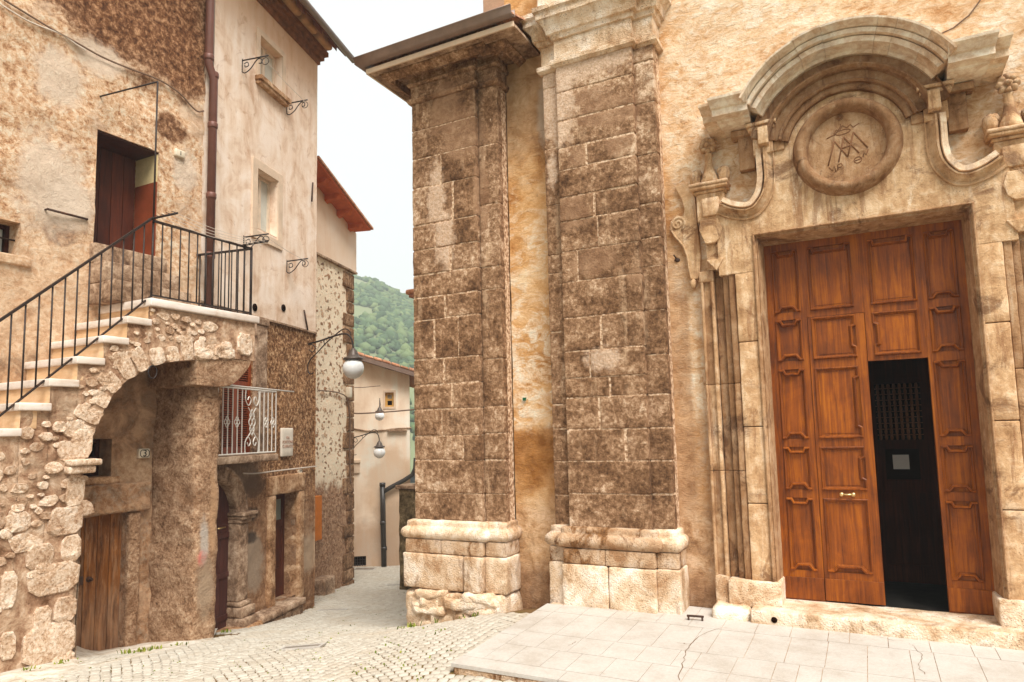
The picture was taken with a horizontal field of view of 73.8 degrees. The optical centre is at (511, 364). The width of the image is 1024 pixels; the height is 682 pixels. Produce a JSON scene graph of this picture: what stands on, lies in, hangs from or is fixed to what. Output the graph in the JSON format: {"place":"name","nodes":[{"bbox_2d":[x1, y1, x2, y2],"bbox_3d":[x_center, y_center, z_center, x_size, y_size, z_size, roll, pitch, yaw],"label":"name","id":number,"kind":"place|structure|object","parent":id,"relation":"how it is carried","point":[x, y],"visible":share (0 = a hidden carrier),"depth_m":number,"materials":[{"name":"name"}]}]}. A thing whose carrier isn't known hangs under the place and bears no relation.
{"place":"outdoors","nodes":[
{"label":"outdoors","id":0,"kind":"place"},
{"bbox_2d":[0,628,216,681],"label":"pavement","id":1,"kind":"structure","parent":0,"point":[49,670],"depth_m":6.86,"materials":[{"name":"beige stone"}]},
{"bbox_2d":[28,565,538,681],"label":"street","id":2,"kind":"structure","parent":0,"point":[517,611],"depth_m":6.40,"materials":[{"name":"grey stone"}]},
{"bbox_2d":[0,0,205,650],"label":"stone house","id":3,"kind":"structure","parent":2,"relation":"on","point":[69,136],"depth_m":8.70,"materials":[{"name":"stone"}]},
{"bbox_2d":[0,224,30,267],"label":"window","id":4,"kind":"structure","parent":3,"relation":"in","point":[22,261],"depth_m":7.89,"materials":[{"name":"beige stone"}]},
{"bbox_2d":[0,3,84,49],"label":"wall cable","id":5,"kind":"object","parent":3,"relation":"attached to","point":[40,25],"depth_m":8.20,"materials":[{"name":"rubber"}]},
{"bbox_2d":[44,208,87,220],"bbox_3d":[-5.452,-1.833,8.357,0.086,0.034,0.494,-4,-6,27],"label":"wall bar","id":6,"kind":"object","parent":3,"relation":"attached to","point":[65,213],"depth_m":8.31,"materials":[{"name":"metal"}]},
{"bbox_2d":[76,513,121,650],"bbox_3d":[-5.255,2.770,8.346,0.140,1.780,0.937,-4,-6,27],"label":"cellar door","id":7,"kind":"structure","parent":3,"relation":"in","point":[100,557],"depth_m":8.53,"materials":[{"name":"brown wood"}]},
{"bbox_2d":[83,439,119,485],"bbox_3d":[-5.359,1.210,8.462,0.394,0.592,0.817,-4,-6,27],"label":"cellar window","id":8,"kind":"structure","parent":3,"relation":"in","point":[94,453],"depth_m":8.65,"materials":[{"name":"beige stone"}]},
{"bbox_2d":[4,0,203,112],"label":"wall cable","id":9,"kind":"object","parent":3,"relation":"attached to","point":[31,16],"depth_m":8.87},
{"bbox_2d":[93,147,134,250],"bbox_3d":[-5.566,-2.265,9.333,0.070,1.614,0.868,-4,-6,27],"label":"door","id":10,"kind":"structure","parent":3,"relation":"in","point":[115,173],"depth_m":9.44,"materials":[{"name":"red paint"}]},
{"bbox_2d":[136,448,149,457],"bbox_3d":[-4.888,1.181,9.043,0.085,0.125,0.155,-4,-6,27],"label":"house number","id":11,"kind":"object","parent":3,"relation":"attached to","point":[143,453],"visible":1,"depth_m":9.01,"materials":[{"name":"white ceramic"}]},
{"bbox_2d":[174,148,184,158],"bbox_3d":[-4.796,-3.030,9.830,0.085,0.110,0.160,-4,-6,27],"label":"house number","id":12,"kind":"object","parent":3,"relation":"attached to","point":[178,153],"visible":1,"depth_m":9.80,"materials":[{"name":"white ceramic"}]},
{"bbox_2d":[0,211,268,672],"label":"stone stair","id":13,"kind":"object","parent":2,"relation":"on","point":[191,358],"visible":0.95,"depth_m":7.96,"materials":[{"name":"white stone"}]},
{"bbox_2d":[99,81,158,220],"bbox_3d":[-4.872,-2.637,8.622,0.953,1.805,0.023,-3,-6,18],"label":"iron rod frame","id":14,"kind":"object","parent":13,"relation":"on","point":[157,82],"visible":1,"depth_m":8.51,"materials":[{"name":"black metal"}]},
{"bbox_2d":[162,214,272,245],"bbox_3d":[-3.834,-1.725,8.954,0.305,0.065,1.511,-4,-6,27],"label":"clothesline","id":15,"kind":"object","parent":13,"relation":"attached to","point":[212,231],"visible":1,"depth_m":8.80,"materials":[{"name":"metal"}]},
{"bbox_2d":[133,0,353,631],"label":"plastered house","id":16,"kind":"structure","parent":2,"relation":"on","point":[259,171],"depth_m":11.68,"materials":[{"name":"beige paint"}]},
{"bbox_2d":[215,484,229,629],"bbox_3d":[-4.536,2.864,10.110,0.071,2.250,1.045,-3,-6,12],"label":"arched door","id":17,"kind":"structure","parent":16,"relation":"in","point":[222,573],"depth_m":10.46,"materials":[{"name":"brown paint"}]},
{"bbox_2d":[242,55,268,72],"bbox_3d":[-4.231,-4.944,11.248,0.504,0.260,0.023,-3,-6,12],"label":"line bracket","id":18,"kind":"object","parent":16,"relation":"attached to","point":[260,57],"visible":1,"depth_m":11.25,"materials":[{"name":"black metal"}]},
{"bbox_2d":[264,59,304,101],"bbox_3d":[-3.936,-4.927,11.891,0.017,0.084,1.381,-2,-6,11],"label":"clothesline","id":19,"kind":"object","parent":18,"relation":"attached to","point":[284,81],"visible":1,"depth_m":11.88,"materials":[{"name":"metal"}]},
{"bbox_2d":[243,233,268,246],"bbox_3d":[-4.152,-1.983,11.076,0.474,0.260,0.023,-3,-6,12],"label":"line bracket","id":20,"kind":"object","parent":16,"relation":"attached to","point":[259,235],"visible":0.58,"depth_m":11.07,"materials":[{"name":"black metal"}]},
{"bbox_2d":[251,157,282,250],"bbox_3d":[-4.336,-2.763,11.871,0.230,1.384,0.930,-3,-6,12],"label":"window","id":21,"kind":"structure","parent":16,"relation":"in","point":[260,188],"depth_m":12.00,"materials":[{"name":"beige paint"}]},
{"bbox_2d":[255,26,290,106],"bbox_3d":[-4.331,-5.277,12.174,0.330,1.026,0.960,-3,-6,12],"label":"window","id":22,"kind":"structure","parent":16,"relation":"in","point":[265,74],"depth_m":12.20,"materials":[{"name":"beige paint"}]},
{"bbox_2d":[243,466,316,473],"bbox_3d":[-4.000,1.844,11.934,0.022,0.045,2.350,-3,-6,12],"label":"wall cable","id":23,"kind":"object","parent":16,"relation":"attached to","point":[280,470],"depth_m":11.83,"materials":[{"name":"metal"}]},
{"bbox_2d":[275,494,284,597],"bbox_3d":[-4.239,3.201,12.034,0.050,1.838,0.754,-3,-6,12],"label":"house door","id":24,"kind":"structure","parent":16,"relation":"in","point":[280,498],"depth_m":12.27,"materials":[{"name":"red paint"}]},
{"bbox_2d":[280,428,292,456],"bbox_3d":[-4.009,1.385,12.146,0.050,0.500,0.380,-3,-6,12],"label":"street plaque","id":25,"kind":"object","parent":16,"relation":"attached to","point":[286,441],"visible":1,"depth_m":12.10,"materials":[{"name":"white stone"}]},
{"bbox_2d":[286,99,307,114],"bbox_3d":[-3.963,-4.739,12.589,0.444,0.260,0.023,-3,-6,12],"label":"line bracket","id":26,"kind":"object","parent":16,"relation":"attached to","point":[305,100],"visible":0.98,"depth_m":12.59,"materials":[{"name":"black metal"}]},
{"bbox_2d":[286,258,308,273],"bbox_3d":[-3.883,-1.781,12.348,0.444,0.260,0.023,-3,-6,12],"label":"line bracket","id":27,"kind":"object","parent":16,"relation":"attached to","point":[297,264],"visible":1,"depth_m":12.35,"materials":[{"name":"black metal"}]},
{"bbox_2d":[307,328,363,378],"bbox_3d":[-3.346,-0.198,12.824,1.122,0.964,0.390,-1,-6,1],"label":"street lamp","id":28,"kind":"object","parent":16,"relation":"attached to","point":[353,366],"visible":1,"depth_m":12.71,"materials":[{"name":"white glass"}]},
{"bbox_2d":[21,592,478,681],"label":"weeds","id":29,"kind":"object","parent":2,"relation":"on","point":[143,649],"visible":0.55,"depth_m":7.54,"materials":[{"name":"plant"}]},
{"bbox_2d":[277,643,326,650],"bbox_3d":[-2.255,3.043,7.332,0.461,0.098,0.250,-1,-6,0],"label":"drain grate","id":30,"kind":"object","parent":2,"relation":"on","point":[305,646],"visible":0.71,"depth_m":7.29,"materials":[{"name":"stone"}]},
{"bbox_2d":[317,608,347,610],"bbox_3d":[-3.217,4.416,12.252,0.520,0.058,0.160,-1,-6,0],"label":"drain grate","id":31,"kind":"object","parent":2,"relation":"on","point":[332,609],"visible":0.55,"depth_m":12.26,"materials":[{"name":"stone"}]},
{"bbox_2d":[315,156,373,595],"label":"gable house","id":32,"kind":"structure","parent":2,"relation":"on","point":[342,220],"depth_m":15.85,"materials":[{"name":"beige paint"}]},
{"bbox_2d":[318,390,346,397],"bbox_3d":[-4.133,0.677,15.773,0.026,0.124,1.389,-3,-6,12],"label":"wall cable","id":33,"kind":"object","parent":32,"relation":"attached to","point":[333,391],"depth_m":15.77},
{"bbox_2d":[346,387,351,483],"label":"corner quoins","id":34,"kind":"object","parent":32,"relation":"attached to","point":[348,392],"visible":1,"depth_m":16.46,"materials":[{"name":"stone"}]},
{"bbox_2d":[353,429,384,457],"bbox_3d":[-3.503,1.941,16.633,0.827,0.706,0.284,-1,-6,1],"label":"street lamp","id":35,"kind":"object","parent":32,"relation":"attached to","point":[379,451],"visible":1,"depth_m":16.55,"materials":[{"name":"white glass"}]},
{"bbox_2d":[354,567,376,569],"bbox_3d":[-4.083,5.675,18.900,0.600,0.058,0.400,-1,-6,0],"label":"drain grate","id":36,"kind":"object","parent":2,"relation":"on","point":[373,568],"visible":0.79,"depth_m":18.94,"materials":[{"name":"metal"}]},
{"bbox_2d":[352,352,414,566],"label":"end house","id":37,"kind":"structure","parent":2,"relation":"on","point":[393,383],"depth_m":19.71,"materials":[{"name":"beige paint"}]},
{"bbox_2d":[375,398,383,420],"bbox_3d":[-3.722,1.288,19.488,0.265,0.650,0.752,-2,-6,2],"label":"street lamp","id":38,"kind":"object","parent":37,"relation":"attached to","point":[379,416],"visible":0.91,"depth_m":19.14,"materials":[{"name":"white glass"}]},
{"bbox_2d":[354,409,414,413],"bbox_3d":[-3.582,1.312,18.978,1.797,0.123,0.037,0,-6,-9],"label":"street cable","id":39,"kind":"object","parent":37,"relation":"attached to","point":[385,411],"visible":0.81,"depth_m":18.98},
{"bbox_2d":[383,390,395,408],"bbox_3d":[-3.591,1.038,19.994,0.370,0.538,0.180,0,-6,-9],"label":"window","id":40,"kind":"structure","parent":37,"relation":"in","point":[389,399],"depth_m":19.98,"materials":[{"name":"beige paint"}]},
{"bbox_2d":[379,458,415,566],"bbox_3d":[-3.231,4.216,19.529,1.098,3.025,0.168,0,-6,-9],"label":"rain pipe","id":41,"kind":"object","parent":37,"relation":"attached to","point":[383,490],"visible":0.87,"depth_m":19.42,"materials":[{"name":"black metal"}]},
{"bbox_2d":[395,483,415,589],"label":"garden wall","id":42,"kind":"structure","parent":2,"relation":"on","point":[407,492],"depth_m":15.23,"materials":[{"name":"brown stone"}]},
{"bbox_2d":[353,0,1023,650],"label":"church","id":43,"kind":"structure","parent":2,"relation":"on","point":[775,370],"depth_m":7.26,"materials":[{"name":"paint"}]},
{"bbox_2d":[406,289,413,298],"bbox_3d":[-0.889,-1.105,11.284,1.424,0.264,1.023,-4,-6,27],"label":"eave","id":44,"kind":"object","parent":43,"relation":"attached to","point":[410,292],"depth_m":11.13,"materials":[{"name":"brown wood"}]},
{"bbox_2d":[807,316,946,584],"bbox_3d":[4.159,0.743,7.885,2.400,3.422,0.090,-4,-6,27],"label":"inner door","id":45,"kind":"structure","parent":43,"relation":"in","point":[912,547],"depth_m":7.67,"materials":[{"name":"brown wood"}]},
{"bbox_2d":[892,455,909,468],"bbox_3d":[4.383,1.100,7.688,0.160,0.160,0.006,-4,-6,27],"label":"notice","id":46,"kind":"object","parent":45,"relation":"attached to","point":[900,461],"visible":1,"depth_m":7.68,"materials":[{"name":"paper"}]},
{"bbox_2d":[764,220,994,615],"bbox_3d":[3.530,0.497,6.729,1.820,3.724,0.122,-4,-6,27],"label":"door","id":47,"kind":"structure","parent":43,"relation":"in","point":[909,284],"depth_m":6.78,"materials":[{"name":"brown wood"}]},
{"bbox_2d":[942,0,980,33],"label":"loose wire","id":48,"kind":"object","parent":43,"relation":"attached to","point":[963,19],"visible":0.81,"depth_m":6.46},
{"bbox_2d":[353,275,415,472],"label":"hill","id":49,"kind":"structure","parent":0,"point":[389,319],"depth_m":159.41,"materials":[{"name":"green plant"}]},
{"bbox_2d":[308,0,482,292],"label":"sky","id":50,"kind":"structure","parent":0,"point":[364,130],"materials":[{"name":"white"}]},
{"bbox_2d":[451,602,1023,681],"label":"terrace","id":51,"kind":"structure","parent":0,"point":[608,645],"depth_m":5.72,"materials":[{"name":"stone"}]},
{"bbox_2d":[687,614,703,620],"bbox_3d":[1.797,2.496,6.688,0.162,0.073,0.024,-3,-6,21],"label":"boot scraper","id":52,"kind":"object","parent":51,"relation":"on","point":[698,616],"visible":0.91,"depth_m":6.68,"materials":[{"name":"metal"}]},
{"bbox_2d":[572,627,924,679],"bbox_3d":[1.952,2.433,5.816,2.912,0.037,1.274,-1,-6,1],"label":"paving crack","id":53,"kind":"object","parent":51,"relation":"on","point":[724,627],"visible":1,"depth_m":5.69,"materials":[{"name":"grey stone"}]}
]}

